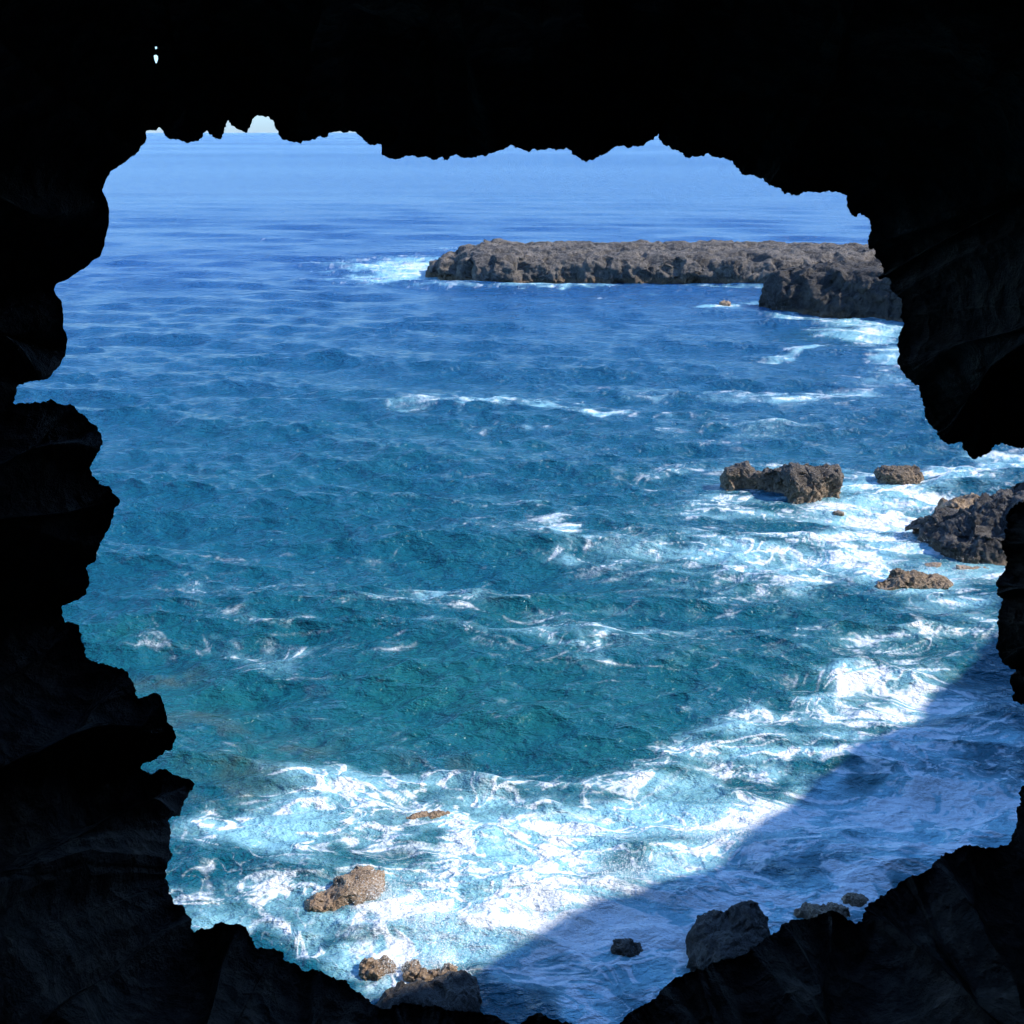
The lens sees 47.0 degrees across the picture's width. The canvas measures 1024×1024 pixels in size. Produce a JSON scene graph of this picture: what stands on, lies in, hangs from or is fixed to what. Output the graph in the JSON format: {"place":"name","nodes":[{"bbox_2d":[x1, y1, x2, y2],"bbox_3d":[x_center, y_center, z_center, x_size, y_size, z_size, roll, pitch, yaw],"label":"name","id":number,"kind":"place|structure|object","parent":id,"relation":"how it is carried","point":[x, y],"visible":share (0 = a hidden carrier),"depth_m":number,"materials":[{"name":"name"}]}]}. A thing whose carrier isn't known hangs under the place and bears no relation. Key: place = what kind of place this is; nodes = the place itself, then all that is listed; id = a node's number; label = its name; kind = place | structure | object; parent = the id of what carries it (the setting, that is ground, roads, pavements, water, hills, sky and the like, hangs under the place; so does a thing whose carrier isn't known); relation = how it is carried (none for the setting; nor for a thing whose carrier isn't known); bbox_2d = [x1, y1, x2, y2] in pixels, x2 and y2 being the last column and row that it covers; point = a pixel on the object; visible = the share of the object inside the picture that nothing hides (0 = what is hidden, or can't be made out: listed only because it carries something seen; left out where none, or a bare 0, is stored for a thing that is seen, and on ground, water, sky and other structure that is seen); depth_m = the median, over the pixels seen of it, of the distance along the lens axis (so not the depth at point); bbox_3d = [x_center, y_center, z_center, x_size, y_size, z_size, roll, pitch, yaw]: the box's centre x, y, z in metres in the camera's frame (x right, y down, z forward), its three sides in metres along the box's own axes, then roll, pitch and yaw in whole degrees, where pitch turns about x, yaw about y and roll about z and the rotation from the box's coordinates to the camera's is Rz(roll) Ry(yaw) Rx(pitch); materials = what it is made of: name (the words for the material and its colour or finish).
{"place":"outdoors","nodes":[
{"label":"outdoors","id":0,"kind":"place"},
{"bbox_2d":[146,47,355,132],"label":"sky","id":1,"kind":"structure","parent":0,"point":[260,124],"materials":[{"name":"blue"}]},
{"bbox_2d":[0,0,1023,1023],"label":"cave wall","id":2,"kind":"structure","parent":0,"point":[900,123],"depth_m":2.54,"materials":[{"name":"black stone"}]},
{"bbox_2d":[13,133,1023,1023],"bbox_3d":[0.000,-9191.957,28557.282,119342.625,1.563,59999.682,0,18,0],"label":"sea","id":3,"kind":"structure","parent":0,"point":[507,575],"depth_m":42.99,"materials":[{"name":"liquid"}]},
{"bbox_2d":[304,865,385,911],"bbox_3d":[-3.352,7.932,24.357,1.869,0.832,1.042,-16,24,-40],"label":"wave washed rock","id":4,"kind":"object","parent":3,"relation":"in","point":[334,897],"visible":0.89,"depth_m":24.13,"materials":[{"name":"brown stone"}]},
{"bbox_2d":[358,955,397,980],"bbox_3d":[-2.518,8.683,22.162,0.745,0.562,0.534,-5,19,-16],"label":"wave washed rock","id":5,"kind":"object","parent":3,"relation":"in","point":[367,971],"visible":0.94,"depth_m":22.09,"materials":[{"name":"brown stone"}]},
{"bbox_2d":[406,809,449,819],"bbox_3d":[-1.949,7.098,27.196,1.162,0.428,0.345,-4,18,-12],"label":"wave washed rock","id":6,"kind":"object","parent":3,"relation":"in","point":[438,813],"visible":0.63,"depth_m":27.11,"materials":[{"name":"brown stone"}]},
{"bbox_2d":[376,970,481,1011],"bbox_3d":[-1.508,8.900,21.177,1.946,1.034,1.218,0,18,0],"label":"boulder","id":7,"kind":"object","parent":3,"relation":"in","point":[459,990],"visible":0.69,"depth_m":20.98,"materials":[{"name":"grey stone"}]},
{"bbox_2d":[401,959,457,982],"bbox_3d":[-1.518,8.671,22.031,1.161,0.578,0.672,0,18,0],"label":"wave washed rock","id":8,"kind":"object","parent":3,"relation":"in","point":[414,973],"visible":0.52,"depth_m":21.88,"materials":[{"name":"brown stone"}]},
{"bbox_2d":[610,938,642,957],"bbox_3d":[2.220,8.476,22.647,0.684,0.616,0.541,0,18,0],"label":"wave washed rock","id":9,"kind":"object","parent":3,"relation":"in","point":[624,947],"visible":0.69,"depth_m":22.52,"materials":[{"name":"grey stone"}]},
{"bbox_2d":[425,238,881,283],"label":"islet","id":10,"kind":"object","parent":3,"relation":"in","point":[640,261],"visible":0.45,"depth_m":124.57,"materials":[{"name":"grey stone"}]},
{"bbox_2d":[316,259,991,977],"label":"spray","id":11,"kind":"object","parent":3,"relation":"on","point":[564,881],"visible":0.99,"depth_m":23.43,"materials":[{"name":"white liquid"}]},
{"bbox_2d":[719,300,730,305],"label":"wave washed rock","id":12,"kind":"object","parent":3,"relation":"in","point":[725,303],"visible":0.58,"depth_m":107.01,"materials":[{"name":"beige stone"}]},
{"bbox_2d":[685,900,770,971],"bbox_3d":[4.162,8.550,22.352,1.798,1.964,2.278,0,18,0],"label":"boulder","id":13,"kind":"object","parent":3,"relation":"in","point":[733,931],"visible":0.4,"depth_m":22.12,"materials":[{"name":"grey stone"}]},
{"bbox_2d":[720,461,843,503],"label":"sea rock","id":14,"kind":"object","parent":3,"relation":"in","point":[795,483],"visible":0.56,"depth_m":50.73,"materials":[{"name":"grey stone"}]},
{"bbox_2d":[793,902,850,918],"bbox_3d":[6.223,8.146,23.684,1.159,0.616,0.636,0,18,0],"label":"wave washed rock","id":15,"kind":"object","parent":3,"relation":"in","point":[805,910],"visible":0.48,"depth_m":23.63,"materials":[{"name":"grey stone"}]},
{"bbox_2d":[758,259,902,321],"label":"headland rock","id":16,"kind":"object","parent":3,"relation":"in","point":[843,289],"visible":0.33,"depth_m":101.05,"materials":[{"name":"grey stone"}]},
{"bbox_2d":[833,510,843,515],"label":"wave washed rock","id":17,"kind":"object","parent":3,"relation":"in","point":[838,513],"visible":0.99,"depth_m":48.75,"materials":[{"name":"brown stone"}]},
{"bbox_2d":[841,892,868,906],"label":"wave washed rock","id":18,"kind":"object","parent":3,"relation":"in","point":[855,899],"visible":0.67,"depth_m":24.06,"materials":[{"name":"grey stone"}]},
{"bbox_2d":[873,464,923,484],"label":"sea rock","id":19,"kind":"object","parent":3,"relation":"in","point":[898,474],"visible":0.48,"depth_m":52.47,"materials":[{"name":"grey stone"}]},
{"bbox_2d":[875,568,953,589],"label":"wave washed rock","id":20,"kind":"object","parent":3,"relation":"in","point":[898,578],"visible":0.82,"depth_m":40.77,"materials":[{"name":"stone"}]},
{"bbox_2d":[925,562,941,567],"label":"wave washed rock","id":21,"kind":"object","parent":3,"relation":"in","point":[935,564],"visible":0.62,"depth_m":42.79,"materials":[{"name":"beige stone"}]},
{"bbox_2d":[905,482,1023,565],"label":"shore rock","id":22,"kind":"object","parent":3,"relation":"in","point":[975,531],"visible":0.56,"depth_m":44.14,"materials":[{"name":"grey stone"}]},
{"bbox_2d":[936,492,979,509],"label":"shore rock","id":23,"kind":"object","parent":22,"relation":"on","point":[964,501],"visible":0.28,"depth_m":47.47,"materials":[{"name":"stone"}]},
{"bbox_2d":[955,565,988,569],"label":"wave washed rock","id":24,"kind":"object","parent":3,"relation":"in","point":[963,567],"visible":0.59,"depth_m":42.53,"materials":[{"name":"beige stone"}]}
]}

